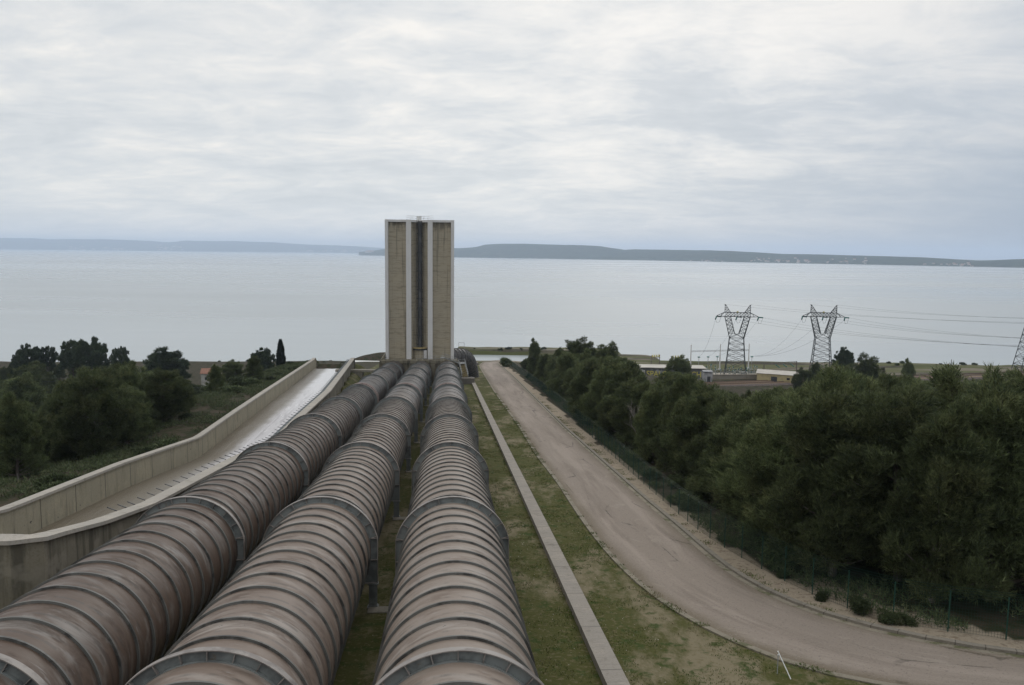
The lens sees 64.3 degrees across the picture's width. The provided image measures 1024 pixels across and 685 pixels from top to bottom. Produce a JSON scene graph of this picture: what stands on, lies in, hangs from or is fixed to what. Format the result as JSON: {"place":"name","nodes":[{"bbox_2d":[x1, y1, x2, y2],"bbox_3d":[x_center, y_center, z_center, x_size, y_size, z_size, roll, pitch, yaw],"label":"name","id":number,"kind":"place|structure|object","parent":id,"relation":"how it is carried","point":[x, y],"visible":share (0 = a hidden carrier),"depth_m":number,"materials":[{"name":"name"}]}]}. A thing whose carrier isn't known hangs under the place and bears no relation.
{"place":"outdoors","nodes":[
{"label":"outdoors","id":0,"kind":"place"},
{"bbox_2d":[31,369,335,533],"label":"water","id":1,"kind":"structure","parent":0,"point":[267,420],"depth_m":99.84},
{"bbox_2d":[0,238,384,252],"bbox_3d":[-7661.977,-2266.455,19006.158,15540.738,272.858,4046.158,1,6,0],"label":"hills","id":2,"kind":"structure","parent":0,"point":[100,244],"depth_m":17815.19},
{"bbox_2d":[385,215,453,358],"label":"surge tower","id":3,"kind":"structure","parent":0,"point":[419,287],"depth_m":221.16,"materials":[{"name":"concrete"}]},
{"bbox_2d":[454,343,478,377],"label":"pipe bend","id":4,"kind":"object","parent":3,"relation":"attached to","point":[469,360],"visible":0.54,"depth_m":230.51,"materials":[{"name":"metal"}]},
{"bbox_2d":[359,244,659,260],"bbox_3d":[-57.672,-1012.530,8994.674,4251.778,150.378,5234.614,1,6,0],"label":"hills","id":5,"kind":"structure","parent":0,"point":[542,251],"depth_m":7937.48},
{"bbox_2d":[0,249,1023,365],"bbox_3d":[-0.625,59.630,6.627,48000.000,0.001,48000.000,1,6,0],"label":"water","id":6,"kind":"structure","parent":0,"point":[204,306],"depth_m":914.03,"materials":[{"name":"liquid"}]},
{"bbox_2d":[0,346,1023,684],"bbox_3d":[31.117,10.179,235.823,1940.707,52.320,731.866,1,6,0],"label":"ground","id":7,"kind":"structure","parent":0,"point":[686,650],"depth_m":47.21,"materials":[{"name":"green plant"}]},
{"bbox_2d":[7,364,28,378],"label":"pine tree","id":8,"kind":"object","parent":7,"relation":"on","point":[20,370],"visible":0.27,"depth_m":263.70,"materials":[{"name":"green plant"}]},
{"bbox_2d":[9,351,26,374],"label":"pine tree","id":9,"kind":"object","parent":7,"relation":"on","point":[17,361],"visible":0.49,"depth_m":338.72,"materials":[{"name":"green plant"}]},
{"bbox_2d":[0,370,47,410],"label":"pine tree","id":10,"kind":"object","parent":7,"relation":"on","point":[25,387],"visible":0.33,"depth_m":188.53,"materials":[{"name":"green plant"}]},
{"bbox_2d":[0,391,51,480],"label":"pine tree","id":11,"kind":"object","parent":7,"relation":"on","point":[17,419],"visible":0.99,"depth_m":76.89,"materials":[{"name":"green plant"}]},
{"bbox_2d":[16,343,43,364],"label":"pine tree","id":12,"kind":"object","parent":7,"relation":"on","point":[32,354],"visible":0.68,"depth_m":343.10,"materials":[{"name":"green plant"}]},
{"bbox_2d":[26,364,49,393],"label":"pine tree","id":13,"kind":"object","parent":7,"relation":"on","point":[35,373],"visible":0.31,"depth_m":259.99,"materials":[{"name":"green plant"}]},
{"bbox_2d":[26,360,54,395],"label":"pine tree","id":14,"kind":"object","parent":7,"relation":"on","point":[41,368],"visible":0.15,"depth_m":271.41,"materials":[{"name":"green plant"}]},
{"bbox_2d":[29,407,56,466],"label":"pine tree","id":15,"kind":"object","parent":7,"relation":"on","point":[47,449],"visible":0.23,"depth_m":95.69,"materials":[{"name":"green plant"}]},
{"bbox_2d":[39,345,58,370],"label":"pine tree","id":16,"kind":"object","parent":7,"relation":"on","point":[51,354],"visible":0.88,"depth_m":349.07,"materials":[{"name":"green plant"}]},
{"bbox_2d":[31,479,70,494],"bbox_3d":[-35.791,11.663,63.560,3.477,1.728,3.672,6,8,38],"label":"bush","id":17,"kind":"object","parent":7,"relation":"on","point":[49,485],"visible":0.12,"depth_m":63.41,"materials":[{"name":"green plant"}]},
{"bbox_2d":[31,470,82,490],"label":"bush","id":18,"kind":"object","parent":7,"relation":"on","point":[52,477],"visible":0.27,"depth_m":65.50,"materials":[{"name":"green plant"}]},
{"bbox_2d":[56,339,79,375],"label":"pine tree","id":19,"kind":"object","parent":7,"relation":"on","point":[63,359],"visible":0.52,"depth_m":335.00,"materials":[{"name":"green plant"}]},
{"bbox_2d":[48,422,91,461],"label":"pine tree","id":20,"kind":"object","parent":7,"relation":"on","point":[59,451],"visible":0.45,"depth_m":90.57,"materials":[{"name":"green plant"}]},
{"bbox_2d":[41,365,118,443],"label":"pine tree","id":21,"kind":"object","parent":7,"relation":"on","point":[59,388],"visible":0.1,"depth_m":94.29,"materials":[{"name":"green plant"}]},
{"bbox_2d":[68,336,107,368],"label":"pine tree","id":22,"kind":"object","parent":7,"relation":"on","point":[82,351],"visible":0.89,"depth_m":331.98,"materials":[{"name":"green plant"}]},
{"bbox_2d":[50,369,136,460],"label":"pine tree","id":23,"kind":"object","parent":7,"relation":"on","point":[82,399],"visible":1,"depth_m":87.48,"materials":[{"name":"green plant"}]},
{"bbox_2d":[92,353,109,370],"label":"pine tree","id":24,"kind":"object","parent":7,"relation":"on","point":[99,359],"visible":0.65,"depth_m":330.98,"materials":[{"name":"green plant"}]},
{"bbox_2d":[109,346,129,364],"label":"pine tree","id":25,"kind":"object","parent":7,"relation":"on","point":[120,354],"visible":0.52,"depth_m":333.85,"materials":[{"name":"green plant"}]},
{"bbox_2d":[118,365,145,391],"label":"pine tree","id":26,"kind":"object","parent":7,"relation":"on","point":[130,378],"visible":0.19,"depth_m":114.13,"materials":[{"name":"green plant"}]},
{"bbox_2d":[111,384,153,443],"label":"pine tree","id":27,"kind":"object","parent":7,"relation":"on","point":[137,427],"visible":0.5,"depth_m":97.30,"materials":[{"name":"green plant"}]},
{"bbox_2d":[126,386,155,436],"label":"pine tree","id":28,"kind":"object","parent":7,"relation":"on","point":[148,415],"visible":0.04,"depth_m":103.38,"materials":[{"name":"green plant"}]},
{"bbox_2d":[132,444,156,454],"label":"bush","id":29,"kind":"object","parent":7,"relation":"on","point":[141,450],"visible":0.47,"depth_m":85.52,"materials":[{"name":"green plant"}]},
{"bbox_2d":[142,390,161,429],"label":"pine tree","id":30,"kind":"object","parent":7,"relation":"on","point":[155,414],"visible":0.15,"depth_m":107.82,"materials":[{"name":"green plant"}]},
{"bbox_2d":[0,358,316,533],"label":"spillway wall","id":31,"kind":"structure","parent":7,"relation":"on","point":[33,513],"depth_m":72.64,"materials":[{"name":"concrete"}]},
{"bbox_2d":[0,359,319,506],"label":"undergrowth","id":32,"kind":"object","parent":7,"relation":"on","point":[97,462],"visible":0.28,"depth_m":98.00,"materials":[{"name":"green plant"}]},
{"bbox_2d":[147,437,178,448],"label":"bush","id":33,"kind":"object","parent":7,"relation":"on","point":[163,442],"visible":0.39,"depth_m":91.06,"materials":[{"name":"green plant"}]},
{"bbox_2d":[136,366,193,425],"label":"pine tree","id":34,"kind":"object","parent":7,"relation":"on","point":[157,384],"visible":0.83,"depth_m":110.83,"materials":[{"name":"green plant"}]},
{"bbox_2d":[139,346,192,378],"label":"pine tree","id":35,"kind":"object","parent":7,"relation":"on","point":[162,358],"visible":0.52,"depth_m":315.90,"materials":[{"name":"green plant"}]},
{"bbox_2d":[0,358,354,609],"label":"spillway wall","id":36,"kind":"structure","parent":7,"relation":"on","point":[29,562],"depth_m":41.07,"materials":[{"name":"concrete"}]},
{"bbox_2d":[0,361,404,684],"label":"penstock","id":37,"kind":"object","parent":7,"relation":"on","point":[124,607],"visible":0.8,"depth_m":35.21,"materials":[{"name":"paint"}]},
{"bbox_2d":[204,364,224,392],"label":"pine tree","id":38,"kind":"object","parent":7,"relation":"on","point":[215,377],"visible":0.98,"depth_m":148.84,"materials":[{"name":"green plant"}]},
{"bbox_2d":[221,359,244,380],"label":"pine tree","id":39,"kind":"object","parent":7,"relation":"on","point":[231,368],"visible":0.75,"depth_m":213.74,"materials":[{"name":"green plant"}]},
{"bbox_2d":[224,384,245,392],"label":"bush","id":40,"kind":"object","parent":7,"relation":"on","point":[236,389],"visible":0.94,"depth_m":140.62,"materials":[{"name":"green plant"}]},
{"bbox_2d":[242,355,263,378],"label":"pine tree","id":41,"kind":"object","parent":7,"relation":"on","point":[252,364],"visible":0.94,"depth_m":173.95,"materials":[{"name":"green plant"}]},
{"bbox_2d":[250,347,275,370],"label":"pine tree","id":42,"kind":"object","parent":7,"relation":"on","point":[266,358],"visible":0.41,"depth_m":299.05,"materials":[{"name":"green plant"}]},
{"bbox_2d":[125,361,431,684],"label":"penstock","id":43,"kind":"object","parent":7,"relation":"on","point":[281,608],"visible":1,"depth_m":32.60,"materials":[{"name":"paint"}]},
{"bbox_2d":[275,339,286,365],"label":"cypress tree","id":44,"kind":"object","parent":7,"relation":"on","point":[281,358],"visible":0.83,"depth_m":261.68,"materials":[{"name":"green plant"}]},
{"bbox_2d":[367,606,387,612],"bbox_3d":[-6.698,14.502,43.284,2.400,0.725,1.700,0,1,-5],"label":"concrete footing","id":45,"kind":"object","parent":7,"relation":"on","point":[381,609],"visible":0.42,"depth_m":43.17,"materials":[{"name":"grey concrete"}]},
{"bbox_2d":[379,352,458,381],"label":"tower pedestal","id":46,"kind":"object","parent":7,"relation":"on","point":[434,364],"visible":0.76,"depth_m":219.19,"materials":[{"name":"concrete"}]},
{"bbox_2d":[440,354,474,383],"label":"access stairway","id":47,"kind":"object","parent":7,"relation":"on","point":[465,379],"visible":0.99,"depth_m":213.70,"materials":[{"name":"concrete"}]},
{"bbox_2d":[372,361,543,684],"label":"penstock","id":48,"kind":"object","parent":7,"relation":"on","point":[454,616],"visible":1,"depth_m":31.99,"materials":[{"name":"paint"}]},
{"bbox_2d":[526,337,540,371],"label":"pine tree","id":49,"kind":"object","parent":7,"relation":"on","point":[534,353],"visible":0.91,"depth_m":249.39,"materials":[{"name":"green plant"}]},
{"bbox_2d":[532,354,548,381],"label":"pine tree","id":50,"kind":"object","parent":7,"relation":"on","point":[540,367],"visible":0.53,"depth_m":211.50,"materials":[{"name":"green plant"}]},
{"bbox_2d":[472,383,629,684],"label":"wall","id":51,"kind":"structure","parent":7,"relation":"on","point":[605,661],"depth_m":46.79,"materials":[{"name":"concrete"}]},
{"bbox_2d":[545,351,578,394],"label":"pine tree","id":52,"kind":"object","parent":7,"relation":"on","point":[566,361],"visible":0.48,"depth_m":170.96,"materials":[{"name":"green plant"}]},
{"bbox_2d":[554,335,596,357],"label":"pine tree","id":53,"kind":"object","parent":7,"relation":"on","point":[577,346],"visible":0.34,"depth_m":203.96,"materials":[{"name":"green plant"}]},
{"bbox_2d":[563,356,596,386],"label":"pine tree","id":54,"kind":"object","parent":7,"relation":"on","point":[570,373],"visible":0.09,"depth_m":159.36,"materials":[{"name":"green plant"}]},
{"bbox_2d":[565,357,601,414],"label":"pine tree","id":55,"kind":"object","parent":7,"relation":"on","point":[578,387],"visible":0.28,"depth_m":130.08,"materials":[{"name":"green plant"}]},
{"bbox_2d":[581,379,602,422],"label":"pine tree","id":56,"kind":"object","parent":7,"relation":"on","point":[585,411],"visible":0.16,"depth_m":121.13,"materials":[{"name":"green plant"}]},
{"bbox_2d":[593,341,626,363],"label":"pine tree","id":57,"kind":"object","parent":7,"relation":"on","point":[608,350],"visible":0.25,"depth_m":198.47,"materials":[{"name":"green plant"}]},
{"bbox_2d":[579,355,645,424],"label":"pine tree","id":58,"kind":"object","parent":7,"relation":"on","point":[595,387],"visible":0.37,"depth_m":119.55,"materials":[{"name":"green plant"}]},
{"bbox_2d":[592,359,642,434],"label":"pine tree","id":59,"kind":"object","parent":7,"relation":"on","point":[604,423],"visible":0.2,"depth_m":107.72,"materials":[{"name":"green plant"}]},
{"bbox_2d":[600,372,654,440],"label":"pine tree","id":60,"kind":"object","parent":7,"relation":"on","point":[618,401],"visible":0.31,"depth_m":101.13,"materials":[{"name":"green plant"}]},
{"bbox_2d":[613,380,652,443],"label":"pine tree","id":61,"kind":"object","parent":7,"relation":"on","point":[627,435],"visible":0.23,"depth_m":100.39,"materials":[{"name":"green plant"}]},
{"bbox_2d":[627,380,671,462],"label":"pine tree","id":62,"kind":"object","parent":7,"relation":"on","point":[647,421],"visible":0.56,"depth_m":89.16,"materials":[{"name":"green plant"}]},
{"bbox_2d":[648,371,680,390],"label":"pine tree","id":63,"kind":"object","parent":7,"relation":"on","point":[666,381],"visible":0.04,"depth_m":97.11,"materials":[{"name":"green plant"}]},
{"bbox_2d":[645,373,692,473],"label":"pine tree","id":64,"kind":"object","parent":7,"relation":"on","point":[675,391],"visible":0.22,"depth_m":82.44,"materials":[{"name":"green plant"}]},
{"bbox_2d":[639,364,706,378],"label":"utility building","id":65,"kind":"structure","parent":7,"relation":"on","point":[656,369],"depth_m":343.12,"materials":[{"name":"white paint"}]},
{"bbox_2d":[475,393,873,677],"bbox_3d":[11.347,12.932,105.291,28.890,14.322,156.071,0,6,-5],"label":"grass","id":66,"kind":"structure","parent":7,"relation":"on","point":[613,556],"depth_m":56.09,"materials":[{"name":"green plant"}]},
{"bbox_2d":[667,473,688,488],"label":"bush","id":67,"kind":"object","parent":7,"relation":"on","point":[679,480],"visible":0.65,"depth_m":76.37,"materials":[{"name":"green plant"}]},
{"bbox_2d":[664,354,692,375],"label":"pine tree","id":68,"kind":"object","parent":7,"relation":"on","point":[678,364],"visible":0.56,"depth_m":264.34,"materials":[{"name":"green plant"}]},
{"bbox_2d":[677,372,703,389],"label":"pine tree","id":69,"kind":"object","parent":7,"relation":"on","point":[694,378],"visible":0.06,"depth_m":95.45,"materials":[{"name":"green plant"}]},
{"bbox_2d":[676,494,705,512],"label":"bush","id":70,"kind":"object","parent":7,"relation":"on","point":[685,502],"visible":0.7,"depth_m":67.00,"materials":[{"name":"green plant"}]},
{"bbox_2d":[479,360,903,684],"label":"kerb strip","id":71,"kind":"object","parent":7,"relation":"on","point":[624,569],"visible":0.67,"depth_m":42.10,"materials":[{"name":"concrete"}]},
{"bbox_2d":[659,378,733,476],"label":"pine tree","id":72,"kind":"object","parent":7,"relation":"on","point":[688,423],"visible":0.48,"depth_m":77.00,"materials":[{"name":"green plant"}]},
{"bbox_2d":[684,484,712,500],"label":"bush","id":73,"kind":"object","parent":7,"relation":"on","point":[703,494],"visible":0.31,"depth_m":70.89,"materials":[{"name":"green plant"}]},
{"bbox_2d":[702,370,712,381],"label":"transformer hut","id":74,"kind":"object","parent":7,"relation":"on","point":[707,375],"visible":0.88,"depth_m":332.56,"materials":[{"name":"metal"}]},
{"bbox_2d":[684,392,743,476],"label":"pine tree","id":75,"kind":"object","parent":7,"relation":"on","point":[717,409],"visible":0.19,"depth_m":74.32,"materials":[{"name":"green plant"}]},
{"bbox_2d":[685,392,760,504],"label":"pine tree","id":76,"kind":"object","parent":7,"relation":"on","point":[700,484],"visible":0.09,"depth_m":68.00,"materials":[{"name":"green plant"}]},
{"bbox_2d":[712,374,756,378],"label":"retaining wall","id":77,"kind":"structure","parent":7,"relation":"on","point":[734,376],"depth_m":344.80,"materials":[{"name":"concrete"}]},
{"bbox_2d":[715,304,762,373],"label":"electricity pylon","id":78,"kind":"object","parent":7,"relation":"on","point":[741,337],"visible":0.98,"depth_m":358.75,"materials":[{"name":"metal"}]},
{"bbox_2d":[702,389,807,534],"bbox_3d":[19.025,8.609,59.375,9.768,11.167,9.969,3,7,18],"label":"pine tree","id":79,"kind":"object","parent":7,"relation":"on","point":[758,411],"visible":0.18,"depth_m":58.54,"materials":[{"name":"green plant"}]},
{"bbox_2d":[498,363,1023,654],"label":"kerb strip","id":80,"kind":"object","parent":7,"relation":"on","point":[827,612],"visible":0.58,"depth_m":44.56,"materials":[{"name":"concrete"}]},
{"bbox_2d":[510,360,1023,640],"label":"wire fence","id":81,"kind":"object","parent":7,"relation":"on","point":[628,465],"visible":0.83,"depth_m":51.08,"materials":[{"name":"metal"}]},
{"bbox_2d":[756,369,798,382],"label":"storage shed","id":82,"kind":"structure","parent":7,"relation":"on","point":[774,375],"depth_m":337.73,"materials":[{"name":"beige metal"}]},
{"bbox_2d":[712,386,843,547],"bbox_3d":[18.753,8.601,53.509,10.628,11.331,10.240,1,6,7],"label":"pine tree","id":83,"kind":"object","parent":7,"relation":"on","point":[766,447],"visible":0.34,"depth_m":52.79,"materials":[{"name":"green plant"}]},
{"bbox_2d":[538,385,1023,630],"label":"undergrowth","id":84,"kind":"object","parent":7,"relation":"on","point":[809,576],"visible":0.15,"depth_m":47.97,"materials":[{"name":"green plant"}]},
{"bbox_2d":[791,367,813,388],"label":"pine tree","id":85,"kind":"object","parent":7,"relation":"on","point":[802,376],"visible":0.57,"depth_m":283.98,"materials":[{"name":"green plant"}]},
{"bbox_2d":[814,591,828,602],"bbox_3d":[17.197,14.061,45.185,0.846,0.684,1.245,5,8,34],"label":"bush","id":86,"kind":"object","parent":7,"relation":"on","point":[819,596],"visible":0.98,"depth_m":44.97,"materials":[{"name":"green plant"}]},
{"bbox_2d":[801,304,848,370],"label":"electricity pylon","id":87,"kind":"object","parent":7,"relation":"on","point":[818,326],"visible":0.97,"depth_m":363.19,"materials":[{"name":"metal"}]},
{"bbox_2d":[755,387,900,576],"bbox_3d":[19.392,8.461,49.258,9.568,11.722,8.894,4,7,29],"label":"pine tree","id":88,"kind":"object","parent":7,"relation":"on","point":[817,447],"visible":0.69,"depth_m":47.79,"materials":[{"name":"green plant"}]},
{"bbox_2d":[781,361,893,461],"bbox_3d":[23.421,7.610,57.351,9.765,13.330,10.136,1,6,2],"label":"pine tree","id":89,"kind":"object","parent":7,"relation":"on","point":[830,382],"visible":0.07,"depth_m":56.60,"materials":[{"name":"green plant"}]},
{"bbox_2d":[832,346,854,371],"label":"pine tree","id":90,"kind":"object","parent":7,"relation":"on","point":[843,357],"visible":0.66,"depth_m":370.31,"materials":[{"name":"green plant"}]},
{"bbox_2d":[848,594,873,615],"bbox_3d":[18.386,13.923,43.100,1.348,1.131,1.697,3,7,17],"label":"bush","id":91,"kind":"object","parent":7,"relation":"on","point":[861,606],"visible":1,"depth_m":42.79,"materials":[{"name":"green plant"}]},
{"bbox_2d":[706,371,1023,385],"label":"railway track","id":92,"kind":"structure","parent":7,"relation":"on","point":[772,382],"depth_m":332.62,"materials":[{"name":"stone"}]},
{"bbox_2d":[850,352,884,382],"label":"pine tree","id":93,"kind":"object","parent":7,"relation":"on","point":[866,366],"visible":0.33,"depth_m":268.64,"materials":[{"name":"green plant"}]},
{"bbox_2d":[875,607,904,625],"bbox_3d":[19.266,14.040,41.703,1.350,0.887,1.426,-1,7,-13],"label":"bush","id":94,"kind":"object","parent":7,"relation":"on","point":[889,618],"visible":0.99,"depth_m":41.41,"materials":[{"name":"green plant"}]},
{"bbox_2d":[875,370,907,397],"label":"pine tree","id":95,"kind":"object","parent":7,"relation":"on","point":[889,380],"visible":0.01,"depth_m":66.89,"materials":[{"name":"green plant"}]},
{"bbox_2d":[800,381,1009,581],"bbox_3d":[22.850,8.166,47.967,11.517,12.519,11.096,3,7,17],"label":"pine tree","id":96,"kind":"object","parent":7,"relation":"on","point":[891,433],"visible":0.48,"depth_m":46.17,"materials":[{"name":"green plant"}]},
{"bbox_2d":[895,613,918,627],"bbox_3d":[19.990,14.120,41.422,1.383,0.760,0.940,5,8,33],"label":"bush","id":97,"kind":"object","parent":7,"relation":"on","point":[908,620],"visible":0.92,"depth_m":41.30,"materials":[{"name":"green plant"}]},
{"bbox_2d":[878,374,935,396],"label":"pine tree","id":98,"kind":"object","parent":7,"relation":"on","point":[918,380],"depth_m":76.30,"materials":[{"name":"green plant"}]},
{"bbox_2d":[900,358,916,378],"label":"pine tree","id":99,"kind":"object","parent":7,"relation":"on","point":[908,367],"visible":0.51,"depth_m":299.30,"materials":[{"name":"green plant"}]},
{"bbox_2d":[890,371,935,394],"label":"pine tree","id":100,"kind":"object","parent":7,"relation":"on","point":[908,379],"visible":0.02,"depth_m":84.71,"materials":[{"name":"green plant"}]},
{"bbox_2d":[877,391,1006,603],"bbox_3d":[23.564,8.462,44.367,6.691,12.091,6.915,5,8,34],"label":"pine tree","id":101,"kind":"object","parent":7,"relation":"on","point":[957,454],"visible":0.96,"depth_m":42.99,"materials":[{"name":"green plant"}]},
{"bbox_2d":[908,361,1023,605],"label":"pine tree","id":102,"kind":"object","parent":7,"relation":"on","point":[998,424],"visible":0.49,"depth_m":43.74,"materials":[{"name":"green plant"}]},
{"bbox_2d":[910,361,1023,579],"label":"pine tree","id":103,"kind":"object","parent":7,"relation":"on","point":[945,380],"visible":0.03,"depth_m":49.68,"materials":[{"name":"green plant"}]},
{"bbox_2d":[964,366,1023,571],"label":"pine tree","id":104,"kind":"object","parent":7,"relation":"on","point":[1017,379],"visible":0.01,"depth_m":46.27,"materials":[{"name":"green plant"}]},
{"bbox_2d":[0,0,1023,258],"label":"sky","id":105,"kind":"structure","parent":0,"point":[895,128],"materials":[{"name":"grey"}]},
{"bbox_2d":[480,360,1023,684],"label":"road","id":106,"kind":"structure","parent":0,"point":[660,555],"depth_m":45.49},
{"bbox_2d":[497,364,1023,657],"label":"gutter strip","id":107,"kind":"object","parent":106,"relation":"on","point":[702,550],"visible":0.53,"depth_m":47.04,"materials":[{"name":"concrete"}]},
{"bbox_2d":[628,249,1023,267],"bbox_3d":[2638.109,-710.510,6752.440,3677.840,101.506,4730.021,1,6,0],"label":"hills","id":108,"kind":"structure","parent":0,"point":[698,255],"depth_m":6055.59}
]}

